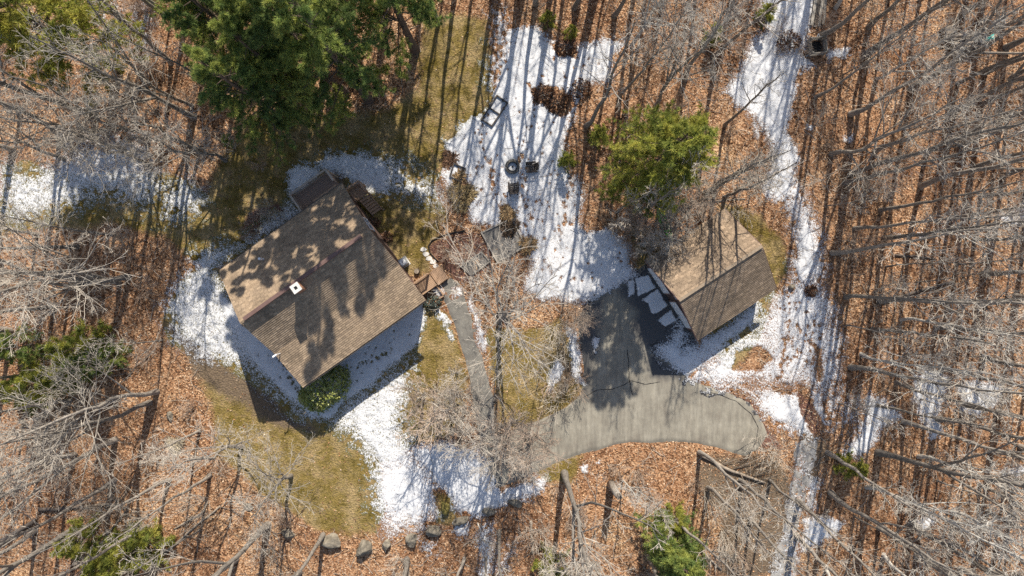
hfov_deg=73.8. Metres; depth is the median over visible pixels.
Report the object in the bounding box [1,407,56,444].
bare shrub
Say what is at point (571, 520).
bare shrub
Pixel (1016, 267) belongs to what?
bare tree
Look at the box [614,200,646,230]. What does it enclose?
bare shrub
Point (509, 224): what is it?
grass clump
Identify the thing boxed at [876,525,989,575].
bare tree
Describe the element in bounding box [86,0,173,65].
bare tree
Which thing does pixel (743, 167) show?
bare tree
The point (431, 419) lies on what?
bare tree
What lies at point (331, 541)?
boulder
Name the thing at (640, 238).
bare shrub
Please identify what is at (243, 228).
bare shrub
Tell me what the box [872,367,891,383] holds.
bare shrub
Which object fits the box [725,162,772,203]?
bare tree
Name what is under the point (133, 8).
bare shrub
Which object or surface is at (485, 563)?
fallen log
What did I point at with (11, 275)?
bare shrub
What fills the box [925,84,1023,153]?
bare tree
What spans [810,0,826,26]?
plank stack
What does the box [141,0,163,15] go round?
bare tree
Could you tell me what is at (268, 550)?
bare shrub
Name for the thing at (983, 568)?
bare tree
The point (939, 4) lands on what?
bare tree
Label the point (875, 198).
bare tree
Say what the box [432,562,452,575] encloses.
bare shrub
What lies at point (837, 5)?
bare tree
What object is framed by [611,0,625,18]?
bare tree
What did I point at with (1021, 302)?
bare tree
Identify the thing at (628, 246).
bare shrub
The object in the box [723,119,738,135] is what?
bare shrub
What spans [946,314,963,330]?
bare shrub
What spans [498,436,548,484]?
bare tree
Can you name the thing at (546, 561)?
bare tree
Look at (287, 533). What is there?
boulder
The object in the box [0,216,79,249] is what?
bare tree
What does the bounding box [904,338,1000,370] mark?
bare tree
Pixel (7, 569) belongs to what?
bare tree
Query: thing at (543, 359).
bare tree
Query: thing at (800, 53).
bare shrub
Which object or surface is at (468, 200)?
grass clump
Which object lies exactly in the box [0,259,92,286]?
bare tree
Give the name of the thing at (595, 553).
bare tree
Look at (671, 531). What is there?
bare tree
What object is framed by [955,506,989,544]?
bare shrub
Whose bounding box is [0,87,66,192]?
bare tree
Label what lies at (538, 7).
bare shrub
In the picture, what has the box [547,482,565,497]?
bare shrub
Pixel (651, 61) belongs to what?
bare shrub
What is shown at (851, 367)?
bare tree
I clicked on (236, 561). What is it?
bare tree
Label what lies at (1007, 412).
bare tree
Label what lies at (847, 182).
bare tree
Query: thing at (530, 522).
fallen log
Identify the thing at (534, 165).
garden chair
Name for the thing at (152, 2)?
bare tree
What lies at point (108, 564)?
pine tree
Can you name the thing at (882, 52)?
bare tree
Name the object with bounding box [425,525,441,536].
boulder
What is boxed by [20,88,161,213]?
bare tree
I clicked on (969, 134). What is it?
bare tree
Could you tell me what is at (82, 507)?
bare shrub
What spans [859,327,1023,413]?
bare tree
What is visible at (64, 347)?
pine tree
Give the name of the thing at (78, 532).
bare tree
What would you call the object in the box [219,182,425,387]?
house
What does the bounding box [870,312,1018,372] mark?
bare tree
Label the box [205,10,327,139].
pine tree
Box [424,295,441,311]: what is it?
evergreen shrub
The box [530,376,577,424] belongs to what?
bare shrub
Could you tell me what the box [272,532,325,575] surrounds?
bare tree
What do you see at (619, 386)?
pavement crack
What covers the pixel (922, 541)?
bare shrub
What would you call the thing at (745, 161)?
bare tree
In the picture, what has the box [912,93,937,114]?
bare shrub
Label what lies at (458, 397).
bare tree
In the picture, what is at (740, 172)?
bare tree
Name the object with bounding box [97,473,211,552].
bare tree
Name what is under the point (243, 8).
pine tree
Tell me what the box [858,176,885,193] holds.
bare shrub
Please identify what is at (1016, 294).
bare tree
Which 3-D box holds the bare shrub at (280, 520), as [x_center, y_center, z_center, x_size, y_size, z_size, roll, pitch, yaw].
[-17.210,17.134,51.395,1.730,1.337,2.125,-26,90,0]
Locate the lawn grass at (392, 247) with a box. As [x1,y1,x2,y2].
[0,13,786,531]
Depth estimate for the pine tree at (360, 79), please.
39.14 m
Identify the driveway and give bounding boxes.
[482,265,766,486]
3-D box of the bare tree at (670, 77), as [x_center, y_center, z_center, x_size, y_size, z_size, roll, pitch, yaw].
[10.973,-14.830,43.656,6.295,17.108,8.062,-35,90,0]
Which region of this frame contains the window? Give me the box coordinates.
[362,216,374,230]
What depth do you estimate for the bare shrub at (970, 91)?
51.07 m
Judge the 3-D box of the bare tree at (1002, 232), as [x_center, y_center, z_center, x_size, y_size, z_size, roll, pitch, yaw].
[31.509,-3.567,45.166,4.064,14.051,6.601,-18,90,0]
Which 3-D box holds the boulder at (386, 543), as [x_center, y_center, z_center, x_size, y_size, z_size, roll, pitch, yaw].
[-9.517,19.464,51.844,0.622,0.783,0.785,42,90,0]
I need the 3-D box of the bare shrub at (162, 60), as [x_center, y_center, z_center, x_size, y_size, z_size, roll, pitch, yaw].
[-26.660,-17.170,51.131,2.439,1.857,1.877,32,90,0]
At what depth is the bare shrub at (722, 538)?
50.52 m
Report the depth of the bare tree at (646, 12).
44.26 m
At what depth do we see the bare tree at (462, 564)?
50.60 m
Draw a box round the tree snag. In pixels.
[607,480,622,499]
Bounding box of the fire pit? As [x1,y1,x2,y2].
[505,159,519,173]
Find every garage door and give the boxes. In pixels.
[647,268,669,293]
[669,302,690,328]
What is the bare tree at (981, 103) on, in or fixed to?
on the ground at (462, 74)
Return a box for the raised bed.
[449,163,465,181]
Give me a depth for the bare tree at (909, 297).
41.30 m
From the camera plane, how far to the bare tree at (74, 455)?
49.37 m
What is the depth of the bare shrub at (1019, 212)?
51.29 m
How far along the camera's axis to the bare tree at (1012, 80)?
46.48 m
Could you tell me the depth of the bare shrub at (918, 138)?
51.04 m
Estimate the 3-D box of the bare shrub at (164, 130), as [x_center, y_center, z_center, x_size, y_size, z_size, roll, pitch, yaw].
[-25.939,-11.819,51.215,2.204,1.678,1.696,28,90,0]
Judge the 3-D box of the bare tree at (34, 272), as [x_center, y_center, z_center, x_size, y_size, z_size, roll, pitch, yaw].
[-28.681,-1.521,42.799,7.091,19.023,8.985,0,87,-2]
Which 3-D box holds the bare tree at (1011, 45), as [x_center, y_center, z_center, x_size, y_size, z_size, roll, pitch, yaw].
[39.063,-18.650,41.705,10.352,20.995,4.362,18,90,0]
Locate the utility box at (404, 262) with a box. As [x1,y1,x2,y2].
[398,256,410,267]
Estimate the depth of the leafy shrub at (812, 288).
51.76 m
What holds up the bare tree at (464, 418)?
on the ground at (462, 74)
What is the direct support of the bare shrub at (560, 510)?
on the ground at (462, 74)
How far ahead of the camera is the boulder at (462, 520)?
51.62 m
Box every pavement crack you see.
[584,381,657,396]
[627,350,632,394]
[711,392,757,452]
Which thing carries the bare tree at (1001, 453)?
on the ground at (462, 74)
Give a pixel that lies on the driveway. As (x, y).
(665, 408)
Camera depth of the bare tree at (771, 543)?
45.07 m
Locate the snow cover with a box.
[0,0,1023,575]
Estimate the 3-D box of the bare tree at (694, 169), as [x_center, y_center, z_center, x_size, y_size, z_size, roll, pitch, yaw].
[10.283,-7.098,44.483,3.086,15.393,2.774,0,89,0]
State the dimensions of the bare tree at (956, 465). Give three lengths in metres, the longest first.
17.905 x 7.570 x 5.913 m
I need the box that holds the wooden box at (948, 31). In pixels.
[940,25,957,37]
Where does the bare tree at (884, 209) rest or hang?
on the ground at (462, 74)
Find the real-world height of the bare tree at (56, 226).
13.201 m
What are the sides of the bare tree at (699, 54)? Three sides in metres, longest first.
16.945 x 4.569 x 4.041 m
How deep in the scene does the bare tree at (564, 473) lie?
38.75 m
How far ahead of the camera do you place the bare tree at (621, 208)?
44.50 m
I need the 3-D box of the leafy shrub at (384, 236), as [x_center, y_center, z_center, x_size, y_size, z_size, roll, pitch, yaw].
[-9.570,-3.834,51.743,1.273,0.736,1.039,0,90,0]
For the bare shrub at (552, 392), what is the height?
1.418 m
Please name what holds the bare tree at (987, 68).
on the ground at (462, 74)
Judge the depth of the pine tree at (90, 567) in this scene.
49.42 m
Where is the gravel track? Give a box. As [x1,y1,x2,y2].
[770,440,816,575]
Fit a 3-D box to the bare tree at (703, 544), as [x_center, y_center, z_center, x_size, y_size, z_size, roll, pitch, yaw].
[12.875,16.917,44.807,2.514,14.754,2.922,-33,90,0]
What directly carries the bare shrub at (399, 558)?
on the ground at (462, 74)
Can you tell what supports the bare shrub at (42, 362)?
on the ground at (462, 74)
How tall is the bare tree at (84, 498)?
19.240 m
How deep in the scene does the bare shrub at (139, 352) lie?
51.15 m
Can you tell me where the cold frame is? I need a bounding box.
[481,95,507,126]
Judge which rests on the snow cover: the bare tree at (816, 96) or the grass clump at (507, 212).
the grass clump at (507, 212)
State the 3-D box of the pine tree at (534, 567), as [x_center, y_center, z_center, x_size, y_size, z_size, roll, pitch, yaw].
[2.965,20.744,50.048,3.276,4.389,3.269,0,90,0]
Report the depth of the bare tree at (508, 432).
45.74 m
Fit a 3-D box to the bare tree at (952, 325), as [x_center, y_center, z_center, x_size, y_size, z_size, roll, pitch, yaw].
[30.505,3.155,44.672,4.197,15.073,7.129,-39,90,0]
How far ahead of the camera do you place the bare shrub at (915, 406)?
51.45 m
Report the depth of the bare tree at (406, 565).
50.62 m
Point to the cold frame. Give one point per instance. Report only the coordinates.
(502, 99)
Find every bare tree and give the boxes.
[0,28,151,174]
[0,34,98,118]
[0,63,126,201]
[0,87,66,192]
[0,102,60,137]
[0,144,13,151]
[0,185,124,334]
[0,196,115,245]
[0,213,141,357]
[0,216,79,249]
[0,227,38,236]
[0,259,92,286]
[0,302,56,313]
[0,327,13,333]
[0,333,160,517]
[0,361,152,522]
[0,371,31,378]
[0,397,71,415]
[0,437,118,543]
[0,452,77,520]
[0,478,116,560]
[0,526,81,575]
[0,529,36,554]
[9,0,196,140]
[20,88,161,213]
[23,477,171,559]
[41,351,111,382]
[54,524,149,575]
[56,0,194,128]
[73,329,163,355]
[84,78,205,187]
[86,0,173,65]
[97,1,124,20]
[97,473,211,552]
[107,429,201,475]
[108,23,241,98]
[114,521,271,575]
[116,529,200,575]
[117,100,227,187]
[129,417,280,512]
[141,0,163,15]
[147,0,207,42]
[211,559,238,575]
[221,431,324,562]
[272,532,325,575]
[389,373,443,426]
[394,370,483,453]
[403,556,409,575]
[417,379,494,459]
[422,195,577,411]
[422,368,501,427]
[433,390,541,490]
[442,360,462,383]
[456,556,465,575]
[466,391,552,476]
[480,453,505,494]
[484,529,519,575]
[495,404,576,498]
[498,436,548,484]
[533,0,538,6]
[536,353,549,367]
[537,540,559,575]
[538,540,586,575]
[539,469,674,575]
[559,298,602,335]
[571,0,580,11]
[571,539,607,575]
[573,13,653,127]
[587,530,609,571]
[607,206,631,234]
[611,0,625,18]
[613,203,661,254]
[615,478,665,513]
[616,182,657,213]
[618,0,696,96]
[620,0,748,123]
[623,186,657,227]
[628,0,710,64]
[628,190,700,233]
[628,226,692,272]
[629,179,695,217]
[632,204,701,264]
[645,552,657,575]
[649,492,674,539]
[650,145,718,200]
[666,184,721,237]
[675,519,748,575]
[677,164,738,237]
[677,178,712,203]
[682,0,761,82]
[686,153,725,189]
[697,450,797,527]
[702,145,786,194]
[705,485,792,564]
[707,137,786,195]
[710,0,798,58]
[713,135,799,188]
[722,159,805,199]
[723,65,792,126]
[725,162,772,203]
[738,477,856,575]
[748,515,828,575]
[749,180,783,205]
[768,478,854,548]
[794,531,855,575]
[796,498,897,575]
[799,28,1002,206]
[814,11,940,98]
[817,0,896,37]
[824,565,883,575]
[825,450,954,540]
[826,188,892,215]
[827,489,1004,575]
[829,204,1016,271]
[833,0,842,10]
[838,396,909,439]
[842,29,916,74]
[843,104,1023,187]
[843,265,999,326]
[845,315,925,350]
[847,0,1023,116]
[847,93,1023,178]
[847,363,1023,428]
[852,196,1023,232]
[853,515,953,575]
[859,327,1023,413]
[863,0,989,57]
[864,480,1023,575]
[866,0,900,29]
[868,1,1008,93]
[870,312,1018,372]
[871,85,1023,154]
[874,413,1023,535]
[875,403,1011,445]
[876,280,1023,347]
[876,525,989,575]
[878,149,1023,215]
[881,195,1023,249]
[882,546,967,575]
[885,250,987,278]
[894,380,1023,431]
[899,281,1023,386]
[900,419,1023,467]
[903,495,1023,566]
[904,92,986,134]
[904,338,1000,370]
[908,0,1023,90]
[908,522,1021,575]
[912,0,990,46]
[913,553,950,575]
[915,258,1014,291]
[916,440,1023,535]
[917,157,1023,189]
[920,391,995,429]
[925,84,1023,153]
[925,182,1023,283]
[932,325,1023,334]
[934,416,1023,450]
[936,479,1023,521]
[939,364,1023,406]
[946,8,1023,58]
[946,289,1023,318]
[947,540,1006,575]
[948,201,1023,233]
[950,504,1023,575]
[951,62,1023,114]
[955,54,1023,85]
[956,244,1023,275]
[957,0,987,18]
[957,123,1023,147]
[957,565,975,575]
[959,403,1023,417]
[961,462,1023,501]
[969,151,1023,167]
[970,335,1023,364]
[972,235,1023,240]
[978,189,1023,198]
[978,484,1022,506]
[979,85,1023,106]
[980,16,1023,39]
[980,270,1023,275]
[981,354,1023,367]
[982,56,1023,75]
[985,509,1023,529]
[988,447,1023,457]
[994,409,1022,415]
[995,540,1023,564]
[999,167,1023,178]
[1002,37,1023,50]
[1008,69,1023,79]
[1012,293,1023,297]
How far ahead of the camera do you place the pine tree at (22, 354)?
50.31 m
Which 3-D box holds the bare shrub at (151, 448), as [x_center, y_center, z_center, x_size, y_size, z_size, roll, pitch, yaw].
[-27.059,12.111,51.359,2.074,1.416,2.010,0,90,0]
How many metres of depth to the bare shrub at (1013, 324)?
51.29 m
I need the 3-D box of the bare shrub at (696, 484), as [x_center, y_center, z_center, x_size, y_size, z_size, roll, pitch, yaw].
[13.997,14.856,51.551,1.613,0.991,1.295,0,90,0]
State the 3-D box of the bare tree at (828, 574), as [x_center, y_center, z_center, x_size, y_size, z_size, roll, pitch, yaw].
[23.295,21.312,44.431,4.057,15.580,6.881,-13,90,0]
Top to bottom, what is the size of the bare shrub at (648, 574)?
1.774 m
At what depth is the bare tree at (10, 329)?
51.44 m
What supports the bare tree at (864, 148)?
on the ground at (462, 74)
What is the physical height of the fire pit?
0.400 m
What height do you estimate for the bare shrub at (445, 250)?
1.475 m
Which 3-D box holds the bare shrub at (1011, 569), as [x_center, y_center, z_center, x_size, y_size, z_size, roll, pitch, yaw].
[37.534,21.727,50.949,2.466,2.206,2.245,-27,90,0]
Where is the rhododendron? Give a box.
[297,364,351,414]
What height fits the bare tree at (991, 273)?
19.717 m
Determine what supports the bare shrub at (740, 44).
on the ground at (462, 74)
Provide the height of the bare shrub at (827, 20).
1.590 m
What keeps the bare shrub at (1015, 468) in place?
on the ground at (462, 74)
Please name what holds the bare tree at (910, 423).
on the ground at (462, 74)
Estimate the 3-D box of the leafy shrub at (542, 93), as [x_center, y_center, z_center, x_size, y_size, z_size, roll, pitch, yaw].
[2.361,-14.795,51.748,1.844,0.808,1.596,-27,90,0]
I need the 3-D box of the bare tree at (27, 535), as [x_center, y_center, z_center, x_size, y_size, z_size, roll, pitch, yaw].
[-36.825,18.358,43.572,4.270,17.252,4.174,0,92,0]
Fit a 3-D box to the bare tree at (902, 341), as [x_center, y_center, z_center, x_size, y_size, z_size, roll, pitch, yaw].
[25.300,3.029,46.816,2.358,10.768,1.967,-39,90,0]
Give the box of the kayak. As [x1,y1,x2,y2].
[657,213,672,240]
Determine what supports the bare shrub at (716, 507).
on the ground at (462, 74)
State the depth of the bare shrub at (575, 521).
51.10 m
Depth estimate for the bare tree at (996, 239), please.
49.39 m
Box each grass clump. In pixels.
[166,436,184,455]
[441,148,460,167]
[445,182,479,212]
[451,167,467,182]
[498,203,517,220]
[498,219,520,238]
[518,235,538,256]
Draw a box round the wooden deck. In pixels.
[289,169,338,210]
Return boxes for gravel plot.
[461,252,490,274]
[481,217,525,261]
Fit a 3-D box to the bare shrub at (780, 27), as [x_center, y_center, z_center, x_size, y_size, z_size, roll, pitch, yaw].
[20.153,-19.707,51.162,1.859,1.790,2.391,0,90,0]
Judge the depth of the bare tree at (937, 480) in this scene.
46.11 m
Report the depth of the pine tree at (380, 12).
45.50 m
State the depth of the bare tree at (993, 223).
41.77 m
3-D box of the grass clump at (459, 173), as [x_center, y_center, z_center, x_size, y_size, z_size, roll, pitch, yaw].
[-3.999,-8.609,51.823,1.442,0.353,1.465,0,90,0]
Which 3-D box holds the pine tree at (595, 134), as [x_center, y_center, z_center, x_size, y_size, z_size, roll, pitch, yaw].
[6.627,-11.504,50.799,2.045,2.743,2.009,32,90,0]
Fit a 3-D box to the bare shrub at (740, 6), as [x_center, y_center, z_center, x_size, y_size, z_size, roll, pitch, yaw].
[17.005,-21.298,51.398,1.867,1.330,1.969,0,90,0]
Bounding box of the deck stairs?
[346,180,382,216]
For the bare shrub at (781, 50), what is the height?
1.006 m
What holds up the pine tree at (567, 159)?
on the ground at (462, 74)
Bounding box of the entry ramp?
[414,265,447,294]
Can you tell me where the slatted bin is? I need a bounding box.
[807,35,828,56]
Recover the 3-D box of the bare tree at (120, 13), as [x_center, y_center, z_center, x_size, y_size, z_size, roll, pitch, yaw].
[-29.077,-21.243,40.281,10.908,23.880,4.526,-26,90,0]
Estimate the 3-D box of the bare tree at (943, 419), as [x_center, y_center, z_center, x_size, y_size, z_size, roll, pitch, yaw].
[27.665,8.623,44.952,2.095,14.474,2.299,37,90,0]
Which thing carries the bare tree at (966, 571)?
on the ground at (462, 74)
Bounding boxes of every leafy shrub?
[369,215,380,227]
[380,231,393,243]
[531,83,554,103]
[544,91,569,112]
[554,36,577,56]
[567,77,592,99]
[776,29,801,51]
[803,285,818,297]
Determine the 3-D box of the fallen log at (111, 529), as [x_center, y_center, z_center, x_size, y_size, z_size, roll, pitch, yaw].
[-30.075,17.971,51.793,2.396,0.442,4.158,37,90,0]
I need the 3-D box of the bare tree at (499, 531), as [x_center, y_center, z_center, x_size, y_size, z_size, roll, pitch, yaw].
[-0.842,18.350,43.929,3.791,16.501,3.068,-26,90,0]
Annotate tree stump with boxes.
[414,268,419,274]
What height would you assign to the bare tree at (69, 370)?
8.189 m
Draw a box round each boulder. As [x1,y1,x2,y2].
[166,411,172,420]
[281,529,294,538]
[321,533,340,548]
[356,539,371,556]
[382,539,390,550]
[405,533,417,547]
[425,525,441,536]
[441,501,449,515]
[453,516,468,525]
[481,508,495,515]
[508,499,521,507]
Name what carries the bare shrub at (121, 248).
on the ground at (462, 74)
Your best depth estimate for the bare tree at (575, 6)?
51.30 m
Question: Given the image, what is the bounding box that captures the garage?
[644,209,776,340]
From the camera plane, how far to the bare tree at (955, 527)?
44.62 m
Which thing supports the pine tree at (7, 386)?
on the ground at (462, 74)
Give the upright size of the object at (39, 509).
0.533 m
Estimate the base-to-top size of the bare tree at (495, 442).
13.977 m
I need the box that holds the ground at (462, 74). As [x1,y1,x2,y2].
[0,0,1023,575]
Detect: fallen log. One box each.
[0,515,42,542]
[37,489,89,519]
[80,484,128,517]
[99,494,141,544]
[160,505,238,556]
[167,510,204,529]
[484,556,487,575]
[529,520,547,562]
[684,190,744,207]
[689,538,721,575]
[700,456,777,483]
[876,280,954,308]
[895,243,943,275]
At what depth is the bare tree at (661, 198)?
43.27 m
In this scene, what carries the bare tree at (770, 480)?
on the ground at (462, 74)
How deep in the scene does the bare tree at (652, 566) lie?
49.06 m
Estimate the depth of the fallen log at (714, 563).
51.82 m
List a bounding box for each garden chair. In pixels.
[508,182,518,194]
[525,161,538,172]
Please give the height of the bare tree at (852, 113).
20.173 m
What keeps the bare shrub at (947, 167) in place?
on the ground at (462, 74)
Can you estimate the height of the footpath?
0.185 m
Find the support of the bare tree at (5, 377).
on the ground at (462, 74)
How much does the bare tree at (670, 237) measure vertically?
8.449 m
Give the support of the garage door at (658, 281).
in the garage
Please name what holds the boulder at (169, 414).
on the ground at (462, 74)
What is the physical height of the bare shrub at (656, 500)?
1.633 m
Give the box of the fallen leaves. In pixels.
[0,0,1023,575]
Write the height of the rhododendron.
3.313 m
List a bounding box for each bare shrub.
[0,75,27,101]
[0,480,14,500]
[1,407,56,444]
[2,264,24,287]
[10,285,37,305]
[22,284,59,311]
[32,125,76,170]
[34,357,49,367]
[40,455,63,480]
[41,326,65,347]
[42,469,78,495]
[68,495,97,518]
[72,480,123,527]
[82,262,109,292]
[96,224,132,257]
[102,222,137,263]
[114,501,147,536]
[118,0,152,19]
[124,0,139,11]
[127,45,152,75]
[128,339,150,369]
[132,0,157,14]
[132,274,157,306]
[133,51,159,75]
[136,437,162,462]
[144,44,169,72]
[153,121,178,140]
[162,485,212,534]
[167,81,208,109]
[177,397,202,420]
[192,452,228,475]
[205,125,235,161]
[235,211,259,244]
[244,197,276,226]
[245,156,265,173]
[246,532,282,570]
[252,198,288,226]
[273,501,293,530]
[379,551,410,575]
[422,180,462,224]
[425,212,447,229]
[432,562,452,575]
[436,233,459,263]
[449,241,475,272]
[463,522,501,559]
[469,267,486,292]
[484,254,520,287]
[510,506,556,552]
[515,517,554,557]
[524,0,545,19]
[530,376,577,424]
[535,377,562,400]
[539,307,583,352]
[539,320,581,367]
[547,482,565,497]
[557,497,590,521]
[558,304,581,319]
[563,367,589,401]
[564,507,583,530]
[565,510,590,529]
[577,302,606,326]
[610,455,625,476]
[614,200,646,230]
[616,236,642,258]
[621,461,652,488]
[624,222,655,247]
[626,0,665,12]
[630,26,660,68]
[641,565,657,575]
[645,489,665,512]
[659,93,684,116]
[687,477,707,491]
[695,477,746,525]
[709,521,757,567]
[713,25,753,60]
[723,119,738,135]
[726,542,758,575]
[729,0,749,14]
[729,198,759,228]
[742,426,786,469]
[757,433,795,473]
[771,10,796,37]
[774,44,793,58]
[795,31,811,54]
[799,98,841,136]
[813,11,841,42]
[822,129,839,149]
[836,224,879,261]
[840,237,870,267]
[846,385,879,419]
[848,156,901,201]
[856,0,909,38]
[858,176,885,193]
[861,269,908,312]
[865,228,900,265]
[867,228,890,238]
[868,168,911,204]
[871,149,895,172]
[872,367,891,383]
[874,269,921,312]
[881,550,913,571]
[898,395,922,411]
[900,132,929,159]
[907,530,950,567]
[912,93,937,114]
[915,37,962,76]
[919,448,957,484]
[931,348,952,365]
[938,158,958,173]
[942,480,962,507]
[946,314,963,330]
[950,117,977,141]
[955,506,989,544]
[956,113,989,150]
[961,78,988,104]
[968,518,1012,545]
[969,369,1023,421]
[978,4,1008,31]
[985,147,1008,170]
[986,0,1017,19]
[990,66,1023,96]
[992,159,1015,178]
[1003,560,1023,575]
[1004,316,1023,331]
[1006,460,1023,480]
[1011,205,1023,225]
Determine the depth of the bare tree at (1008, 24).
49.20 m
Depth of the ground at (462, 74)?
52.00 m
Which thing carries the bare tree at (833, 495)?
on the ground at (462, 74)
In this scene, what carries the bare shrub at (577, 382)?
on the ground at (462, 74)
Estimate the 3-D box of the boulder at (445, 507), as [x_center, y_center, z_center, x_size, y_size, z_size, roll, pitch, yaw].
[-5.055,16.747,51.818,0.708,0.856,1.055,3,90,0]
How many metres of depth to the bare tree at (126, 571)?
45.79 m
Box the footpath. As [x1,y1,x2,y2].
[441,278,494,439]
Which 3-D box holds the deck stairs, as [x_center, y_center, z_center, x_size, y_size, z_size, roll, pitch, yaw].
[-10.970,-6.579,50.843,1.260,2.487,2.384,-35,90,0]
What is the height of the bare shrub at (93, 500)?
3.324 m
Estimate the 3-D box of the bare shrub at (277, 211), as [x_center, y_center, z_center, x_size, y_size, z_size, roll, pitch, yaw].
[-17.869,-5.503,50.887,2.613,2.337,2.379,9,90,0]
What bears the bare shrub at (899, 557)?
on the ground at (462, 74)
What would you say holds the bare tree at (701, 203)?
on the ground at (462, 74)
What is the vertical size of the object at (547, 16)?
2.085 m
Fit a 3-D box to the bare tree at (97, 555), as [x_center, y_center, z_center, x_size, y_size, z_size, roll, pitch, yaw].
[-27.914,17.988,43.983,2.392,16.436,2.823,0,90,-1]
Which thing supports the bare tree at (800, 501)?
on the ground at (462, 74)
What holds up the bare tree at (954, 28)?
on the ground at (462, 74)
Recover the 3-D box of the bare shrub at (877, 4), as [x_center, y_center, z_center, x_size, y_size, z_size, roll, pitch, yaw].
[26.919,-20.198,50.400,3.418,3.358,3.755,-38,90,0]
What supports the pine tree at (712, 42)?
on the ground at (462, 74)
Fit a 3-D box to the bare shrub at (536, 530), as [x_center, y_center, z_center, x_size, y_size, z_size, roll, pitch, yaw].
[1.674,17.873,50.514,3.488,3.119,3.175,14,90,0]
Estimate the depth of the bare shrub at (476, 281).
51.37 m
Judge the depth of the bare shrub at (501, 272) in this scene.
50.79 m
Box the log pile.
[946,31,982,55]
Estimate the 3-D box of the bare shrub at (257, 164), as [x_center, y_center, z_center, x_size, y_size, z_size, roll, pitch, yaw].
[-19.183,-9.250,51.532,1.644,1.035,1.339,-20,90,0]
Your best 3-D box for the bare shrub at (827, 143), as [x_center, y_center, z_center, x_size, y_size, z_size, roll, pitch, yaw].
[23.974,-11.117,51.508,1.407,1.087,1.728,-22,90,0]
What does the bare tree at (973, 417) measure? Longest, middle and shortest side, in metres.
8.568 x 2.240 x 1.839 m
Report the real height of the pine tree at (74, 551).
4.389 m
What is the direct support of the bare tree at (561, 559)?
on the ground at (462, 74)
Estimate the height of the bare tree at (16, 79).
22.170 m
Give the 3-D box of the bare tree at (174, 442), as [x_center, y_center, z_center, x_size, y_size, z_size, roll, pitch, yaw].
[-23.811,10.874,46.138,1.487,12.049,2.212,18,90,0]
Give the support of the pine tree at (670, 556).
on the ground at (462, 74)
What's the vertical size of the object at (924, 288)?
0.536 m
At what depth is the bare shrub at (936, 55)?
50.53 m
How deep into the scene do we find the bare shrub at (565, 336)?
50.54 m
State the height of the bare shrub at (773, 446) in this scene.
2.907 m
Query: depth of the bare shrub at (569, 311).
51.47 m
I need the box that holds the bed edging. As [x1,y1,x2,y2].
[428,230,464,261]
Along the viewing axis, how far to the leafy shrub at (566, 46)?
51.71 m
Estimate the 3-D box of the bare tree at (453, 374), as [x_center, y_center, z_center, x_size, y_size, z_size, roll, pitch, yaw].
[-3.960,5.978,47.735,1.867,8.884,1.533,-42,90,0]
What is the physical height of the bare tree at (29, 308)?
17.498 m
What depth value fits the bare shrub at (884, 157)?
51.11 m
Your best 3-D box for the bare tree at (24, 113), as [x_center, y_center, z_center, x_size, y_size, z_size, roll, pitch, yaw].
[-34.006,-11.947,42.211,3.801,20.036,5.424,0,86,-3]
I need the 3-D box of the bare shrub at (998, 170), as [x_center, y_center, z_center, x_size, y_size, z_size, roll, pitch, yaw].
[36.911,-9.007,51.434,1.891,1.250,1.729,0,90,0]
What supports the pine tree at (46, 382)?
on the ground at (462, 74)
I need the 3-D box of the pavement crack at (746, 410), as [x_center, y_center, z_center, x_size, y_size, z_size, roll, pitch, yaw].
[17.295,9.756,51.944,1.747,0.001,5.621,-34,90,0]
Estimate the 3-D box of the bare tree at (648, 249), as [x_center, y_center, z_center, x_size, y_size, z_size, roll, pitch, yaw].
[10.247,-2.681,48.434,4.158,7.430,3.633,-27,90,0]
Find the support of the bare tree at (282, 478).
on the ground at (462, 74)
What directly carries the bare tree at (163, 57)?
on the ground at (462, 74)
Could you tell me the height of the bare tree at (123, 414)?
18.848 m
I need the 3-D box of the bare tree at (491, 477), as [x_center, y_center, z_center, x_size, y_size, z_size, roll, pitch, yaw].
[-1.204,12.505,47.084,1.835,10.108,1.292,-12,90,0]
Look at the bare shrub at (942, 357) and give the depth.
51.30 m
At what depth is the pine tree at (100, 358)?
49.44 m
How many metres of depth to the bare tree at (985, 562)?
48.98 m
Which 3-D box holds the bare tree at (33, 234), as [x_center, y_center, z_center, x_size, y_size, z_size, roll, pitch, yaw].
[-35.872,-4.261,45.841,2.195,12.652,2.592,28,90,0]
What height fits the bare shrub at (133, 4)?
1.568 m
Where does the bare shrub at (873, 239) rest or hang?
on the ground at (462, 74)
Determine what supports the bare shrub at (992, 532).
on the ground at (462, 74)
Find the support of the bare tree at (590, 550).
on the ground at (462, 74)
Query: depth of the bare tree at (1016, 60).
49.73 m
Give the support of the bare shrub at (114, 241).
on the ground at (462, 74)
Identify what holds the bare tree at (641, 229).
on the ground at (462, 74)
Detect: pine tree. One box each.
[0,0,151,110]
[0,321,51,367]
[0,360,82,416]
[25,359,92,397]
[42,317,127,375]
[50,510,108,560]
[59,331,132,379]
[78,527,147,575]
[97,517,176,575]
[146,0,218,42]
[160,0,298,111]
[181,39,321,166]
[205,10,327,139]
[212,0,367,89]
[246,0,359,118]
[253,0,395,136]
[323,0,389,45]
[338,0,421,26]
[340,0,452,81]
[531,541,570,575]
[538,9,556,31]
[557,149,580,173]
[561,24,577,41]
[587,123,613,152]
[590,99,720,220]
[632,506,699,575]
[641,532,709,575]
[658,500,688,535]
[698,22,722,47]
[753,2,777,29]
[832,448,868,480]
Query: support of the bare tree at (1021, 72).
on the ground at (462, 74)
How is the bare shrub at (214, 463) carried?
on the ground at (462, 74)
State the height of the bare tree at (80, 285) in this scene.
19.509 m
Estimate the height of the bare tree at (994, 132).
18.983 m

